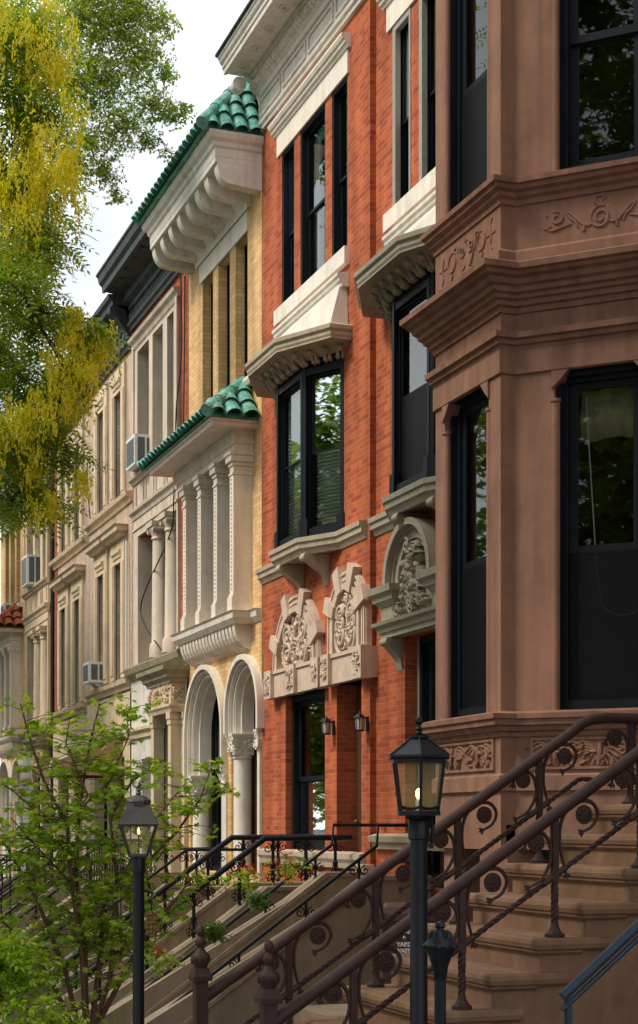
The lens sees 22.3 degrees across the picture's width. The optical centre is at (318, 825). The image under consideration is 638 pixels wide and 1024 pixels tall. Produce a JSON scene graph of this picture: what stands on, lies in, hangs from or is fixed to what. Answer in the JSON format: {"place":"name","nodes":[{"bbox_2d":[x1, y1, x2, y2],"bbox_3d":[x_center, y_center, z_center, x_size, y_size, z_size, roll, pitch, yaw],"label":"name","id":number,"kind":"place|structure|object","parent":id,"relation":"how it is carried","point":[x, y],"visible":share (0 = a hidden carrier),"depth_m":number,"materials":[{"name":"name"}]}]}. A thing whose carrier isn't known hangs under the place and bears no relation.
{"place":"outdoors","nodes":[
{"label":"outdoors","id":0,"kind":"place"},
{"bbox_2d":[0,963,80,1023],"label":"front yards","id":1,"kind":"structure","parent":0,"point":[63,990],"depth_m":21.66,"materials":[{"name":"plant"}]},
{"bbox_2d":[0,877,14,887],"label":"cement stoop","id":2,"kind":"object","parent":1,"relation":"on","point":[5,881],"visible":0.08,"depth_m":40.66,"materials":[{"name":"beige concrete"}]},
{"bbox_2d":[0,855,26,878],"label":"stair railing","id":3,"kind":"object","parent":2,"relation":"on","point":[7,864],"visible":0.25,"depth_m":40.76,"materials":[{"name":"black metal"}]},
{"bbox_2d":[0,927,61,1015],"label":"shrub","id":4,"kind":"object","parent":1,"relation":"on","point":[17,962],"visible":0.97,"depth_m":12.47,"materials":[{"name":"green plant"}]},
{"bbox_2d":[2,869,68,913],"bbox_3d":[-7.040,2.223,37.191,3.115,2.355,1.420,0,0,-20],"label":"cement stoop","id":5,"kind":"object","parent":1,"relation":"on","point":[4,891],"visible":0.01,"depth_m":36.66,"materials":[{"name":"beige concrete"}]},
{"bbox_2d":[1,845,49,886],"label":"stair railing","id":6,"kind":"object","parent":5,"relation":"on","point":[7,860],"visible":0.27,"depth_m":37.70,"materials":[{"name":"black metal"}]},
{"bbox_2d":[0,845,73,889],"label":"stair railing","id":7,"kind":"object","parent":5,"relation":"on","point":[34,847],"visible":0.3,"depth_m":36.61,"materials":[{"name":"black metal"}]},
{"bbox_2d":[0,870,102,939],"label":"cement stoop","id":8,"kind":"object","parent":1,"relation":"on","point":[59,896],"visible":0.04,"depth_m":32.53,"materials":[{"name":"beige concrete"}]},
{"bbox_2d":[0,842,88,913],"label":"stair railing","id":9,"kind":"object","parent":8,"relation":"on","point":[7,884],"visible":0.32,"depth_m":33.43,"materials":[{"name":"black metal"}]},
{"bbox_2d":[0,843,121,915],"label":"stair railing","id":10,"kind":"object","parent":8,"relation":"on","point":[6,893],"visible":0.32,"depth_m":32.33,"materials":[{"name":"black metal"}]},
{"bbox_2d":[5,871,180,962],"bbox_3d":[-4.143,2.123,29.253,3.115,2.555,1.720,0,0,-20],"label":"cement stoop","id":11,"kind":"object","parent":1,"relation":"on","point":[153,880],"visible":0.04,"depth_m":28.72,"materials":[{"name":"beige concrete"}]},
{"bbox_2d":[1,839,145,927],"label":"stair railing","id":12,"kind":"object","parent":11,"relation":"on","point":[16,906],"visible":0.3,"depth_m":29.63,"materials":[{"name":"black metal"}]},
{"bbox_2d":[4,839,165,933],"bbox_3d":[-3.983,1.288,28.566,3.136,2.064,0.046,0,0,-20],"label":"stair railing","id":13,"kind":"object","parent":11,"relation":"on","point":[49,896],"visible":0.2,"depth_m":28.53,"materials":[{"name":"black metal"}]},
{"bbox_2d":[86,838,121,933],"bbox_3d":[-3.611,1.315,27.105,0.035,2.170,2.621,0,0,-20],"label":"yard fence","id":14,"kind":"object","parent":1,"relation":"on","point":[93,839],"visible":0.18,"depth_m":27.00,"materials":[{"name":"black metal"}]},
{"bbox_2d":[45,883,225,986],"bbox_3d":[-2.668,2.172,25.213,3.115,2.455,1.520,0,0,-20],"label":"cement stoop","id":15,"kind":"object","parent":1,"relation":"on","point":[186,911],"visible":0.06,"depth_m":24.72,"materials":[{"name":"beige concrete"}]},
{"bbox_2d":[37,847,227,970],"bbox_3d":[-2.954,1.388,25.747,3.136,2.064,0.046,0,0,-20],"label":"stair railing","id":16,"kind":"object","parent":15,"relation":"on","point":[166,858],"visible":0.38,"depth_m":25.92,"materials":[{"name":"black metal"}]},
{"bbox_2d":[49,848,246,983],"bbox_3d":[-2.543,1.388,24.620,3.136,2.064,0.046,0,0,-20],"label":"stair railing","id":17,"kind":"object","parent":15,"relation":"on","point":[186,856],"visible":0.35,"depth_m":24.79,"materials":[{"name":"black metal"}]},
{"bbox_2d":[144,940,185,977],"bbox_3d":[-1.619,1.368,16.508,0.532,0.429,0.523,0,0,-11],"label":"red geranium","id":18,"kind":"object","parent":1,"relation":"on","point":[159,952],"visible":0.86,"depth_m":16.47,"materials":[{"name":"brown plant"}]},
{"bbox_2d":[45,882,303,1021],"bbox_3d":[-1.549,2.092,21.124,3.815,2.615,1.750,0,0,-20],"label":"cement stoop","id":19,"kind":"object","parent":1,"relation":"on","point":[224,908],"visible":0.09,"depth_m":21.22,"materials":[{"name":"beige concrete"}]},
{"bbox_2d":[50,834,313,990],"bbox_3d":[-1.807,1.215,21.791,3.694,2.191,0.076,0,0,-20],"label":"stair railing","id":20,"kind":"object","parent":19,"relation":"on","point":[162,890],"visible":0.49,"depth_m":21.88,"materials":[{"name":"black metal"}]},
{"bbox_2d":[71,834,351,1004],"bbox_3d":[-1.317,1.215,20.448,3.694,2.191,0.076,0,0,-20],"label":"stair railing","id":21,"kind":"object","parent":19,"relation":"on","point":[252,848],"visible":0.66,"depth_m":20.60,"materials":[{"name":"black metal"}]},
{"bbox_2d":[203,866,258,892],"bbox_3d":[-1.170,0.684,20.651,0.714,0.382,0.586,0,0,-20],"label":"red geranium","id":22,"kind":"object","parent":21,"relation":"attached to","point":[228,878],"visible":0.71,"depth_m":20.57,"materials":[{"name":"brown plant"}]},
{"bbox_2d":[192,920,231,945],"bbox_3d":[-1.149,1.183,17.809,0.439,0.292,0.394,0,0,-43],"label":"shrub","id":23,"kind":"object","parent":1,"relation":"on","point":[215,934],"visible":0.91,"depth_m":17.74,"materials":[{"name":"green plant"}]},
{"bbox_2d":[229,861,267,892],"bbox_3d":[-0.881,0.665,20.283,0.485,0.440,0.519,0,0,-1],"label":"red geranium","id":24,"kind":"object","parent":1,"relation":"on","point":[244,872],"visible":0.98,"depth_m":20.25,"materials":[{"name":"brown plant"}]},
{"bbox_2d":[102,871,431,1023],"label":"cement stoop","id":25,"kind":"object","parent":1,"relation":"on","point":[234,1003],"visible":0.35,"depth_m":18.60,"materials":[{"name":"beige concrete"}]},
{"bbox_2d":[243,889,270,911],"bbox_3d":[-0.722,0.883,18.903,0.338,0.263,0.322,0,0,14],"label":"shrub","id":26,"kind":"object","parent":25,"relation":"on","point":[255,899],"visible":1,"depth_m":18.84,"materials":[{"name":"green plant"}]},
{"bbox_2d":[144,823,377,988],"bbox_3d":[-0.990,1.248,19.758,3.813,2.540,0.042,0,0,-20],"label":"stair railing","id":27,"kind":"object","parent":25,"relation":"on","point":[272,890],"visible":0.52,"depth_m":20.02,"materials":[{"name":"black metal"}]},
{"bbox_2d":[264,848,311,885],"bbox_3d":[-0.374,0.492,19.249,0.475,0.462,0.527,0,0,44],"label":"red geranium","id":28,"kind":"object","parent":25,"relation":"on","point":[285,866],"visible":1,"depth_m":19.23,"materials":[{"name":"brown plant"}]},
{"bbox_2d":[169,823,407,1005],"bbox_3d":[-0.483,1.248,18.368,3.813,2.540,0.042,0,0,-20],"label":"stair railing","id":29,"kind":"object","parent":25,"relation":"on","point":[291,912],"visible":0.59,"depth_m":18.48,"materials":[{"name":"black metal"}]},
{"bbox_2d":[293,1004,347,1023],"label":"stair step","id":30,"kind":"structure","parent":1,"relation":"on","point":[324,1010],"depth_m":14.94,"materials":[{"name":"beige concrete"}]},
{"bbox_2d":[379,902,437,983],"bbox_3d":[0.796,1.201,14.550,0.580,0.998,0.580,0,0,0],"label":"compost bin","id":31,"kind":"object","parent":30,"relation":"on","point":[401,944],"visible":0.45,"depth_m":14.30,"materials":[{"name":"brown plastic"}]},
{"bbox_2d":[388,717,449,1023],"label":"street lamp","id":32,"kind":"object","parent":1,"relation":"on","point":[419,748],"visible":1,"depth_m":8.76,"materials":[{"name":"black metal"}]},
{"bbox_2d":[297,804,637,1023],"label":"brown stoop","id":33,"kind":"object","parent":1,"relation":"on","point":[520,968],"visible":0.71,"depth_m":9.68,"materials":[{"name":"stone"}]},
{"bbox_2d":[188,925,212,1023],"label":"newel post","id":34,"kind":"object","parent":33,"relation":"on","point":[200,976],"visible":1,"depth_m":10.18,"materials":[{"name":"brown paint"}]},
{"bbox_2d":[255,939,282,1023],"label":"newel post","id":35,"kind":"object","parent":33,"relation":"on","point":[268,998],"visible":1,"depth_m":8.89,"materials":[{"name":"brown metal"}]},
{"bbox_2d":[208,712,637,1023],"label":"stair railing","id":36,"kind":"object","parent":33,"relation":"on","point":[354,892],"visible":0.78,"depth_m":10.76,"materials":[{"name":"brown metal"}]},
{"bbox_2d":[278,746,637,1023],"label":"stair railing","id":37,"kind":"object","parent":33,"relation":"on","point":[531,836],"visible":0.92,"depth_m":9.35,"materials":[{"name":"brown metal"}]},
{"bbox_2d":[399,0,637,922],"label":"brownstone house","id":38,"kind":"structure","parent":1,"relation":"on","point":[521,324],"depth_m":13.14,"materials":[{"name":"brown stone"}]},
{"bbox_2d":[451,0,486,209],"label":"window","id":39,"kind":"structure","parent":38,"relation":"in","point":[468,17],"depth_m":14.05,"materials":[{"name":"black glass"}]},
{"bbox_2d":[450,388,488,717],"bbox_3d":[1.369,-2.315,13.822,0.150,2.770,0.870,0,0,-20],"label":"window","id":40,"kind":"structure","parent":38,"relation":"in","point":[468,437],"depth_m":14.03,"materials":[{"name":"black glass"}]},
{"bbox_2d":[556,363,637,709],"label":"window","id":41,"kind":"structure","parent":38,"relation":"in","point":[599,406],"depth_m":13.04,"materials":[{"name":"black glass"}]},
{"bbox_2d":[559,0,637,169],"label":"window","id":42,"kind":"structure","parent":38,"relation":"in","point":[598,39],"depth_m":13.08,"materials":[{"name":"black glass"}]},
{"bbox_2d":[559,919,637,1023],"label":"blue handrail","id":43,"kind":"object","parent":1,"relation":"on","point":[594,966],"visible":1,"depth_m":4.95,"materials":[{"name":"metal"}]},
{"bbox_2d":[0,0,249,763],"label":"sky","id":44,"kind":"structure","parent":0,"point":[206,24],"materials":[{"name":"white"}]},
{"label":"sidewalk","id":45,"kind":"structure","parent":0,"visible":0},
{"bbox_2d":[0,985,90,1023],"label":"shrub","id":46,"kind":"object","parent":45,"relation":"on","point":[50,1014],"visible":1,"depth_m":12.27,"materials":[{"name":"green plant"}]},
{"bbox_2d":[0,0,130,546],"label":"golden rain tree","id":47,"kind":"object","parent":45,"relation":"on","point":[39,235],"visible":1,"depth_m":16.76,"materials":[{"name":"yellow plant"}]},
{"bbox_2d":[0,0,197,229],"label":"street tree","id":48,"kind":"object","parent":45,"relation":"on","point":[103,24],"visible":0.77,"depth_m":25.41,"materials":[{"name":"green plant"}]},
{"bbox_2d":[0,691,240,1023],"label":"maple tree","id":49,"kind":"object","parent":45,"relation":"on","point":[79,936],"visible":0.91,"depth_m":13.21,"materials":[{"name":"green plant"}]},
{"bbox_2d":[117,782,158,1023],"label":"street lamp","id":50,"kind":"object","parent":45,"relation":"on","point":[138,812],"visible":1,"depth_m":11.96,"materials":[{"name":"black metal"}]},
{"bbox_2d":[146,893,156,934],"bbox_3d":[-1.238,0.658,11.977,0.084,0.314,0.025,0,0,0],"label":"hanging tag","id":51,"kind":"object","parent":50,"relation":"hanging from","point":[151,922],"visible":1,"depth_m":11.97,"materials":[{"name":"beige metal"}]},
{"bbox_2d":[421,921,458,1023],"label":"fence post","id":52,"kind":"object","parent":45,"relation":"on","point":[440,946],"visible":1,"depth_m":5.98,"materials":[{"name":"black metal"}]},
{"label":"street","id":53,"kind":"structure","parent":0,"visible":0},
{"bbox_2d":[0,461,24,876],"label":"tiled row house","id":54,"kind":"structure","parent":53,"relation":"on","point":[12,631],"depth_m":45.91,"materials":[{"name":"beige brick"}]},
{"bbox_2d":[1,603,12,612],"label":"air conditioner","id":55,"kind":"object","parent":54,"relation":"attached to","point":[4,606],"visible":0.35,"depth_m":46.37,"materials":[{"name":"white plastic"}]},
{"bbox_2d":[6,409,49,870],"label":"stone framed house","id":56,"kind":"structure","parent":53,"relation":"on","point":[35,619],"depth_m":42.28,"materials":[{"name":"white stone"}]},
{"bbox_2d":[21,554,39,591],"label":"air conditioner","id":57,"kind":"object","parent":56,"relation":"attached to","point":[30,570],"visible":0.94,"depth_m":42.53,"materials":[{"name":"white plastic"}]},
{"bbox_2d":[39,370,130,869],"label":"tan row house","id":58,"kind":"structure","parent":53,"relation":"on","point":[68,584],"depth_m":38.27,"materials":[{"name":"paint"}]},
{"bbox_2d":[50,454,53,868],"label":"drain pipe","id":59,"kind":"object","parent":58,"relation":"attached to","point":[51,633],"visible":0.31,"depth_m":40.54,"materials":[{"name":"beige metal"}]},
{"bbox_2d":[69,294,132,869],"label":"tan row house","id":60,"kind":"structure","parent":53,"relation":"on","point":[108,528],"depth_m":34.23,"materials":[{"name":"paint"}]},
{"bbox_2d":[36,737,121,886],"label":"portico","id":61,"kind":"structure","parent":60,"relation":"attached to","point":[64,757],"depth_m":33.23,"materials":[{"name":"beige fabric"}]},
{"bbox_2d":[83,661,104,688],"bbox_3d":[-4.845,-3.205,35.401,0.528,0.670,0.607,0,0,-20],"label":"air conditioner","id":62,"kind":"object","parent":60,"relation":"attached to","point":[92,674],"visible":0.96,"depth_m":35.11,"materials":[{"name":"white plastic"}]},
{"bbox_2d":[104,779,106,838],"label":"window","id":63,"kind":"structure","parent":60,"relation":"in","point":[105,813],"depth_m":35.98,"materials":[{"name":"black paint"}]},
{"bbox_2d":[125,540,127,668],"bbox_3d":[-3.923,-4.450,33.005,0.046,2.700,0.046,0,0,2],"label":"conduit","id":64,"kind":"object","parent":60,"relation":"attached to","point":[126,603],"visible":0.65,"depth_m":32.99,"materials":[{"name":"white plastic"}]},
{"bbox_2d":[96,220,189,883],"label":"stone framed house","id":65,"kind":"structure","parent":53,"relation":"on","point":[138,280],"depth_m":30.52,"materials":[{"name":"beige stone"}]},
{"bbox_2d":[126,433,148,473],"bbox_3d":[-3.459,-7.140,31.606,0.468,0.800,0.727,0,0,-20],"label":"air conditioner","id":66,"kind":"object","parent":65,"relation":"attached to","point":[137,447],"visible":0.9,"depth_m":31.27,"materials":[{"name":"white plastic"}]},
{"bbox_2d":[140,273,181,650],"bbox_3d":[-2.977,-6.569,30.239,0.063,6.662,2.686,0,0,-22],"label":"utility cable","id":67,"kind":"object","parent":65,"relation":"attached to","point":[173,487],"visible":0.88,"depth_m":29.37,"materials":[{"name":"black rubber"}]},
{"bbox_2d":[183,276,185,423],"bbox_3d":[-2.410,-8.350,28.920,0.038,2.901,0.062,0,0,36],"label":"utility cable","id":68,"kind":"object","parent":65,"relation":"attached to","point":[184,348],"visible":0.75,"depth_m":28.92,"materials":[{"name":"black rubber"}]},
{"bbox_2d":[131,76,264,882],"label":"tiled row house","id":69,"kind":"structure","parent":53,"relation":"on","point":[197,215],"depth_m":26.22,"materials":[{"name":"beige stone"}]},
{"bbox_2d":[211,282,212,396],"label":"window","id":70,"kind":"structure","parent":69,"relation":"in","point":[212,282],"depth_m":27.98,"materials":[{"name":"black paint"}]},
{"bbox_2d":[212,697,220,870],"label":"window","id":71,"kind":"structure","parent":69,"relation":"in","point":[215,806],"depth_m":28.55,"materials":[{"name":"black glass"}]},
{"bbox_2d":[227,263,229,385],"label":"window","id":72,"kind":"structure","parent":69,"relation":"in","point":[228,267],"depth_m":27.08,"materials":[{"name":"black paint"}]},
{"bbox_2d":[245,243,247,375],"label":"window","id":73,"kind":"structure","parent":69,"relation":"in","point":[246,247],"depth_m":26.16,"materials":[{"name":"black paint"}]},
{"bbox_2d":[252,706,257,873],"bbox_3d":[-0.814,-0.700,25.741,0.060,3.800,1.540,0,0,-20],"label":"door","id":74,"kind":"structure","parent":69,"relation":"in","point":[254,761],"depth_m":26.34,"materials":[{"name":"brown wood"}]},
{"bbox_2d":[215,0,435,881],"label":"brick row house","id":75,"kind":"structure","parent":53,"relation":"on","point":[306,69],"depth_m":22.15,"materials":[{"name":"red brick"}]},
{"bbox_2d":[283,141,293,301],"bbox_3d":[-0.384,-8.775,23.726,0.127,2.290,0.560,0,0,-20],"label":"window","id":76,"kind":"structure","parent":75,"relation":"in","point":[288,156],"depth_m":23.93,"materials":[{"name":"black paint"}]},
{"bbox_2d":[288,402,291,535],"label":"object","id":77,"kind":"structure","parent":75,"relation":"in","point":[289,408],"depth_m":23.26,"materials":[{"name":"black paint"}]},
{"bbox_2d":[282,382,299,538],"bbox_3d":[-0.284,-5.060,22.613,0.196,2.080,0.960,0,0,-20],"label":"window","id":78,"kind":"structure","parent":75,"relation":"in","point":[295,463],"depth_m":22.94,"materials":[{"name":"black glass"}]},
{"bbox_2d":[292,690,324,849],"bbox_3d":[-0.051,-0.767,23.076,0.127,2.235,1.670,0,0,-20],"label":"window","id":79,"kind":"structure","parent":75,"relation":"in","point":[308,792],"depth_m":23.63,"materials":[{"name":"black paint"}]},
{"bbox_2d":[301,104,324,285],"bbox_3d":[0.028,-8.775,22.754,0.234,2.290,1.030,0,0,-20],"label":"window","id":80,"kind":"structure","parent":75,"relation":"in","point":[306,215],"depth_m":23.15,"materials":[{"name":"black paint"}]},
{"bbox_2d":[308,369,339,527],"bbox_3d":[0.148,-5.060,21.902,0.627,2.080,0.197,0,0,42],"label":"window","id":81,"kind":"structure","parent":75,"relation":"in","point":[323,388],"depth_m":21.96,"materials":[{"name":"black glass"}]},
{"bbox_2d":[320,715,334,734],"bbox_3d":[0.115,-1.351,21.864,0.192,0.262,0.154,0,0,-20],"label":"wall lantern","id":82,"kind":"object","parent":75,"relation":"attached to","point":[325,726],"depth_m":21.82,"materials":[{"name":"black metal"}]},
{"bbox_2d":[333,77,346,254],"bbox_3d":[0.344,-8.775,21.730,0.127,2.290,0.590,0,0,-20],"label":"window","id":83,"kind":"structure","parent":75,"relation":"in","point":[338,182],"depth_m":21.95,"materials":[{"name":"black paint"}]},
{"bbox_2d":[354,685,360,851],"bbox_3d":[0.658,-0.468,21.477,0.117,2.835,0.940,0,0,-20],"label":"door","id":84,"kind":"structure","parent":75,"relation":"in","point":[358,820],"depth_m":21.80,"materials":[{"name":"brown wood"}]},
{"bbox_2d":[353,711,368,730],"bbox_3d":[0.537,-1.331,20.709,0.192,0.262,0.154,0,0,-20],"label":"wall lantern","id":85,"kind":"object","parent":75,"relation":"attached to","point":[359,720],"depth_m":20.66,"materials":[{"name":"black metal"}]},
{"bbox_2d":[354,0,443,897],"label":"brick row house","id":86,"kind":"structure","parent":53,"relation":"on","point":[395,279],"depth_m":19.63,"materials":[{"name":"red brick"}]},
{"bbox_2d":[400,22,408,198],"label":"window","id":87,"kind":"structure","parent":86,"relation":"in","point":[404,33],"depth_m":20.11,"materials":[{"name":"black paint"}]},
{"bbox_2d":[399,290,426,482],"bbox_3d":[1.140,-5.060,18.790,0.089,2.080,0.960,0,0,-20],"label":"window","id":88,"kind":"structure","parent":86,"relation":"in","point":[412,406],"depth_m":18.94,"materials":[{"name":"black paint"}]},
{"bbox_2d":[427,0,435,173],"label":"window","id":89,"kind":"structure","parent":86,"relation":"in","point":[430,94],"depth_m":19.37,"materials":[{"name":"black paint"}]},
{"bbox_2d":[419,633,443,887],"bbox_3d":[1.496,-0.770,19.217,0.127,3.040,1.240,0,0,-20],"label":"door","id":90,"kind":"structure","parent":86,"relation":"in","point":[427,644],"depth_m":19.70,"materials":[{"name":"black paint"}]}
]}

